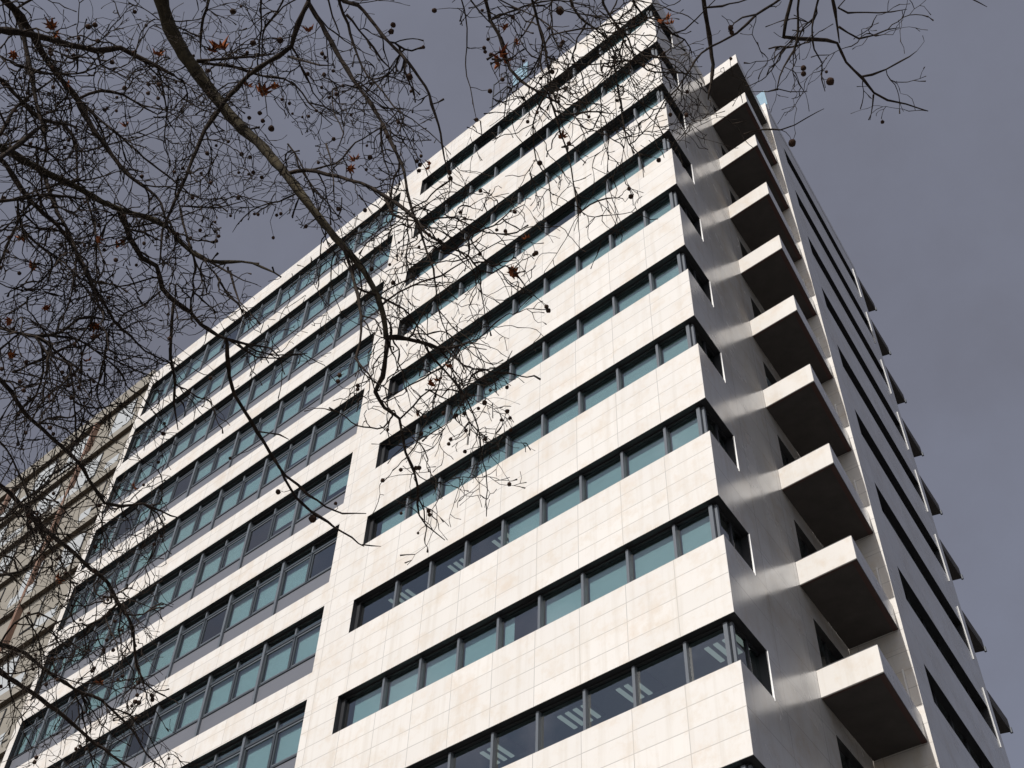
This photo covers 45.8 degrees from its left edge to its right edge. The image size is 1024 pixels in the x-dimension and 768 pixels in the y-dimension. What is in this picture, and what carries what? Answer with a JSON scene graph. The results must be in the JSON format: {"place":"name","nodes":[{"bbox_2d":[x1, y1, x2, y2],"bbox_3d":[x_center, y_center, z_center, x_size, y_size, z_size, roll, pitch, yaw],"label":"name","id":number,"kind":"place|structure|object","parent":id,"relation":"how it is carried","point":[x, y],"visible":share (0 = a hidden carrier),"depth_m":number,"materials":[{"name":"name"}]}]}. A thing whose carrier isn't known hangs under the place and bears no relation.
{"place":"outdoors","nodes":[
{"label":"outdoors","id":0,"kind":"place"},
{"bbox_2d":[0,0,1023,767],"label":"sky","id":1,"kind":"structure","parent":0,"point":[926,208],"materials":[{"name":"grey"}]},
{"bbox_3d":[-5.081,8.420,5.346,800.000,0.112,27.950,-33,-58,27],"label":"pavement","id":2,"kind":"structure","parent":0,"visible":0},
{"bbox_2d":[0,370,156,765],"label":"apartment building","id":3,"kind":"structure","parent":2,"relation":"on","point":[120,433],"depth_m":59.94,"materials":[{"name":"concrete"}]},
{"bbox_2d":[0,588,5,599],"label":"window","id":4,"kind":"structure","parent":3,"relation":"in","point":[2,591],"depth_m":60.37,"materials":[{"name":"glass"}]},
{"bbox_2d":[0,708,6,725],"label":"window","id":5,"kind":"structure","parent":3,"relation":"in","point":[2,713],"depth_m":50.58,"materials":[{"name":"metal"}]},
{"bbox_2d":[0,526,7,540],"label":"window","id":6,"kind":"structure","parent":3,"relation":"in","point":[6,526],"depth_m":66.64,"materials":[{"name":"glass"}]},
{"bbox_2d":[0,547,17,576],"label":"window","id":7,"kind":"structure","parent":3,"relation":"in","point":[7,563],"depth_m":63.05,"materials":[{"name":"white glass"}]},
{"bbox_2d":[0,654,20,684],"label":"window","id":8,"kind":"structure","parent":3,"relation":"in","point":[15,659],"depth_m":53.25,"materials":[{"name":"white glass"}]},
{"bbox_2d":[7,489,19,512],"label":"window","id":9,"kind":"structure","parent":3,"relation":"in","point":[17,494],"depth_m":69.08,"materials":[{"name":"glass"}]},
{"bbox_2d":[18,560,44,593],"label":"window","id":10,"kind":"structure","parent":3,"relation":"in","point":[21,589],"depth_m":58.85,"materials":[{"name":"glass"}]},
{"bbox_2d":[19,596,45,634],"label":"window","id":11,"kind":"structure","parent":3,"relation":"in","point":[37,608],"depth_m":55.39,"materials":[{"name":"glass"}]},
{"bbox_2d":[31,459,58,493],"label":"window","id":12,"kind":"structure","parent":3,"relation":"in","point":[51,466],"depth_m":67.76,"materials":[{"name":"glass"}]},
{"bbox_2d":[32,484,61,521],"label":"window","id":13,"kind":"structure","parent":3,"relation":"in","point":[57,490],"depth_m":64.60,"materials":[{"name":"glass"}]},
{"bbox_2d":[55,529,87,570],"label":"window","id":14,"kind":"structure","parent":3,"relation":"in","point":[79,540],"depth_m":57.22,"materials":[{"name":"glass"}]},
{"bbox_2d":[66,436,88,462],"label":"window","id":15,"kind":"structure","parent":3,"relation":"in","point":[83,445],"depth_m":66.40,"materials":[{"name":"glass"}]},
{"bbox_2d":[74,452,103,486],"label":"window","id":16,"kind":"structure","parent":3,"relation":"in","point":[99,458],"depth_m":62.75,"materials":[{"name":"glass"}]},
{"bbox_2d":[85,481,107,510],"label":"window","id":17,"kind":"structure","parent":3,"relation":"in","point":[103,486],"depth_m":59.51,"materials":[{"name":"glass"}]},
{"bbox_2d":[110,398,137,431],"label":"window","id":18,"kind":"structure","parent":3,"relation":"in","point":[120,417],"depth_m":64.47,"materials":[{"name":"glass"}]},
{"bbox_2d":[0,0,380,767],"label":"plane tree","id":19,"kind":"object","parent":2,"relation":"on","point":[60,224],"visible":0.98,"depth_m":6.67,"materials":[{"name":"brown plant"}]},
{"bbox_2d":[93,0,986,564],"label":"plane tree","id":20,"kind":"object","parent":2,"relation":"on","point":[185,56],"visible":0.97,"depth_m":6.37,"materials":[{"name":"brown plant"}]},
{"label":"ground","id":21,"kind":"structure","parent":0,"visible":0},
{"bbox_2d":[0,0,1012,767],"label":"office building","id":22,"kind":"structure","parent":21,"relation":"on","point":[708,536],"depth_m":37.05,"materials":[{"name":"stone"}]},
{"bbox_2d":[4,524,339,767],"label":"bay window","id":23,"kind":"structure","parent":22,"relation":"in","point":[299,582],"depth_m":42.63,"materials":[{"name":"metal"}]},
{"bbox_2d":[47,605,324,767],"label":"bay window","id":24,"kind":"structure","parent":22,"relation":"in","point":[281,672],"depth_m":38.98,"materials":[{"name":"metal"}]},
{"bbox_2d":[30,452,352,700],"bbox_3d":[-12.443,7.700,45.865,18.380,2.470,0.306,-33,-58,27],"label":"bay window","id":25,"kind":"structure","parent":22,"relation":"in","point":[238,556],"depth_m":45.18,"materials":[{"name":"glass"}]},
{"bbox_2d":[58,388,364,631],"bbox_3d":[-12.339,5.467,48.427,18.380,2.470,0.306,-33,-58,27],"label":"bay window","id":26,"kind":"structure","parent":22,"relation":"in","point":[329,438],"depth_m":47.92,"materials":[{"name":"metal"}]},
{"bbox_2d":[80,332,374,570],"bbox_3d":[-12.236,3.234,50.989,18.380,2.470,0.306,-33,-58,27],"label":"bay window","id":27,"kind":"structure","parent":22,"relation":"in","point":[294,410],"depth_m":50.63,"materials":[{"name":"metal"}]},
{"bbox_2d":[180,700,306,767],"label":"window","id":28,"kind":"structure","parent":22,"relation":"in","point":[262,749],"depth_m":35.47,"materials":[{"name":"glass"}]},
{"bbox_2d":[103,281,384,513],"bbox_3d":[-12.132,1.002,53.551,18.380,2.470,0.306,-33,-58,27],"label":"bay window","id":29,"kind":"structure","parent":22,"relation":"in","point":[205,431],"depth_m":53.51,"materials":[{"name":"glass"}]},
{"bbox_2d":[122,234,392,462],"bbox_3d":[-12.028,-1.231,56.113,18.380,2.470,0.306,-33,-58,27],"label":"bay window","id":30,"kind":"structure","parent":22,"relation":"in","point":[239,365],"depth_m":56.16,"materials":[{"name":"glass"}]},
{"bbox_2d":[140,192,400,415],"bbox_3d":[-11.924,-3.464,58.675,18.380,2.470,0.306,-33,-58,27],"label":"bay window","id":31,"kind":"structure","parent":22,"relation":"in","point":[270,302],"depth_m":59.10,"materials":[{"name":"glass"}]},
{"bbox_2d":[491,73,508,109],"bbox_3d":[-0.557,-12.895,54.720,0.938,3.750,0.058,-33,-58,27],"label":"roof railing","id":32,"kind":"object","parent":22,"relation":"on","point":[493,96],"visible":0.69,"depth_m":55.19,"materials":[{"name":"metal"}]},
{"bbox_2d":[512,61,528,91],"bbox_3d":[0.359,-13.358,54.047,0.890,3.400,0.080,-33,-58,27],"label":"roof screen","id":33,"kind":"object","parent":22,"relation":"on","point":[520,71],"visible":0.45,"depth_m":54.69,"materials":[{"name":"blue glass"}]},
{"bbox_2d":[332,495,755,733],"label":"ribbon window","id":34,"kind":"structure","parent":22,"relation":"in","point":[701,532],"depth_m":30.24,"materials":[{"name":"metal"}]},
{"bbox_2d":[349,398,739,632],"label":"ribbon window","id":35,"kind":"structure","parent":22,"relation":"in","point":[698,426],"depth_m":32.47,"materials":[{"name":"metal"}]},
{"bbox_2d":[363,315,725,543],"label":"ribbon window","id":36,"kind":"structure","parent":22,"relation":"in","point":[692,326],"depth_m":35.37,"materials":[{"name":"metal"}]},
{"bbox_2d":[375,244,713,468],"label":"ribbon window","id":37,"kind":"structure","parent":22,"relation":"in","point":[682,254],"depth_m":37.74,"materials":[{"name":"glass"}]},
{"bbox_2d":[386,183,703,400],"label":"ribbon window","id":38,"kind":"structure","parent":22,"relation":"in","point":[674,192],"depth_m":40.37,"materials":[{"name":"glass"}]},
{"bbox_2d":[396,130,694,340],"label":"ribbon window","id":39,"kind":"structure","parent":22,"relation":"in","point":[687,165],"depth_m":43.22,"materials":[{"name":"glass"}]},
{"bbox_2d":[405,83,686,286],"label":"ribbon window","id":40,"kind":"structure","parent":22,"relation":"in","point":[636,106],"depth_m":45.80,"materials":[{"name":"glass"}]},
{"bbox_2d":[413,41,679,237],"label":"ribbon window","id":41,"kind":"structure","parent":22,"relation":"in","point":[547,128],"depth_m":49.02,"materials":[{"name":"glass"}]},
{"bbox_2d":[420,4,673,194],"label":"ribbon window","id":42,"kind":"structure","parent":22,"relation":"in","point":[498,126],"depth_m":52.06,"materials":[{"name":"glass"}]},
{"bbox_2d":[406,612,775,767],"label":"ribbon window","id":43,"kind":"structure","parent":22,"relation":"in","point":[736,625],"depth_m":26.80,"materials":[{"name":"metal"}]},
{"bbox_2d":[730,191,735,203],"bbox_3d":[8.778,-5.830,45.934,0.220,2.600,2.200,-26,-55,22],"label":"balcony door","id":44,"kind":"structure","parent":22,"relation":"in","point":[733,199],"depth_m":46.54,"materials":[{"name":"glass"}]},
{"bbox_2d":[722,755,764,767],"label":"ribbon window","id":45,"kind":"structure","parent":22,"relation":"in","point":[754,762],"depth_m":23.21,"materials":[{"name":"metal"}]},
{"bbox_2d":[739,240,747,256],"bbox_3d":[8.674,-3.597,43.372,0.220,2.600,2.200,-26,-55,22],"label":"balcony door","id":46,"kind":"structure","parent":22,"relation":"in","point":[744,252],"depth_m":44.02,"materials":[{"name":"glass"}]},
{"bbox_2d":[751,298,760,316],"bbox_3d":[8.570,-1.364,40.810,0.220,2.600,2.200,-26,-55,22],"label":"balcony door","id":47,"kind":"structure","parent":22,"relation":"in","point":[756,311],"depth_m":41.51,"materials":[{"name":"glass"}]},
{"bbox_2d":[756,90,769,109],"bbox_3d":[11.233,-12.610,54.272,0.440,1.760,0.065,-33,-58,27],"label":"roof screen","id":48,"kind":"object","parent":22,"relation":"on","point":[761,97],"visible":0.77,"depth_m":54.44,"materials":[{"name":"blue glass"}]},
{"bbox_2d":[763,362,776,384],"bbox_3d":[8.467,0.868,38.248,0.220,2.600,2.200,-26,-55,22],"label":"balcony door","id":49,"kind":"structure","parent":22,"relation":"in","point":[769,376],"depth_m":39.00,"materials":[{"name":"glass"}]},
{"bbox_2d":[777,435,794,463],"bbox_3d":[8.363,3.101,35.686,0.220,2.600,2.200,-26,-55,22],"label":"balcony door","id":50,"kind":"structure","parent":22,"relation":"in","point":[789,458],"depth_m":36.51,"materials":[{"name":"glass"}]},
{"bbox_2d":[794,520,816,555],"bbox_3d":[8.259,5.334,33.124,0.220,2.600,2.200,-26,-55,22],"label":"balcony door","id":51,"kind":"structure","parent":22,"relation":"in","point":[807,544],"depth_m":33.99,"materials":[{"name":"glass"}]},
{"bbox_2d":[784,149,858,290],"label":"strip window","id":52,"kind":"structure","parent":22,"relation":"in","point":[788,160],"depth_m":55.44,"materials":[{"name":"glass"}]},
{"bbox_2d":[813,618,843,664],"bbox_3d":[8.155,7.566,30.562,0.220,2.600,2.200,-26,-55,22],"label":"balcony door","id":53,"kind":"structure","parent":22,"relation":"in","point":[827,643],"depth_m":31.48,"materials":[{"name":"glass"}]},
{"bbox_2d":[795,190,873,338],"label":"strip window","id":54,"kind":"structure","parent":22,"relation":"in","point":[801,205],"depth_m":52.90,"materials":[{"name":"glass"}]},
{"bbox_2d":[808,237,888,387],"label":"strip window","id":55,"kind":"structure","parent":22,"relation":"in","point":[814,252],"depth_m":50.36,"materials":[{"name":"glass"}]},
{"bbox_2d":[836,735,863,767],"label":"balcony door","id":56,"kind":"structure","parent":22,"relation":"in","point":[850,758],"depth_m":28.89,"materials":[{"name":"glass"}]},
{"bbox_2d":[822,289,905,442],"bbox_3d":[13.645,-0.553,47.230,0.270,1.220,8.160,-25,-54,22],"label":"strip window","id":57,"kind":"structure","parent":22,"relation":"in","point":[828,304],"depth_m":47.84,"materials":[{"name":"glass"}]},
{"bbox_2d":[837,345,924,504],"bbox_3d":[13.541,1.679,44.668,0.270,1.220,8.160,-25,-54,22],"label":"strip window","id":58,"kind":"structure","parent":22,"relation":"in","point":[845,364],"depth_m":45.29,"materials":[{"name":"glass"}]},
{"bbox_2d":[855,410,945,572],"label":"strip window","id":59,"kind":"structure","parent":22,"relation":"in","point":[864,432],"depth_m":42.74,"materials":[{"name":"glass"}]},
{"bbox_2d":[875,484,969,650],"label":"strip window","id":60,"kind":"structure","parent":22,"relation":"in","point":[886,509],"depth_m":40.31,"materials":[{"name":"glass"}]},
{"bbox_2d":[897,566,996,737],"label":"strip window","id":61,"kind":"structure","parent":22,"relation":"in","point":[979,703],"depth_m":37.75,"materials":[{"name":"glass"}]},
{"bbox_2d":[924,665,992,767],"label":"strip window","id":62,"kind":"structure","parent":22,"relation":"in","point":[953,716],"depth_m":34.29,"materials":[{"name":"glass"}]}
]}

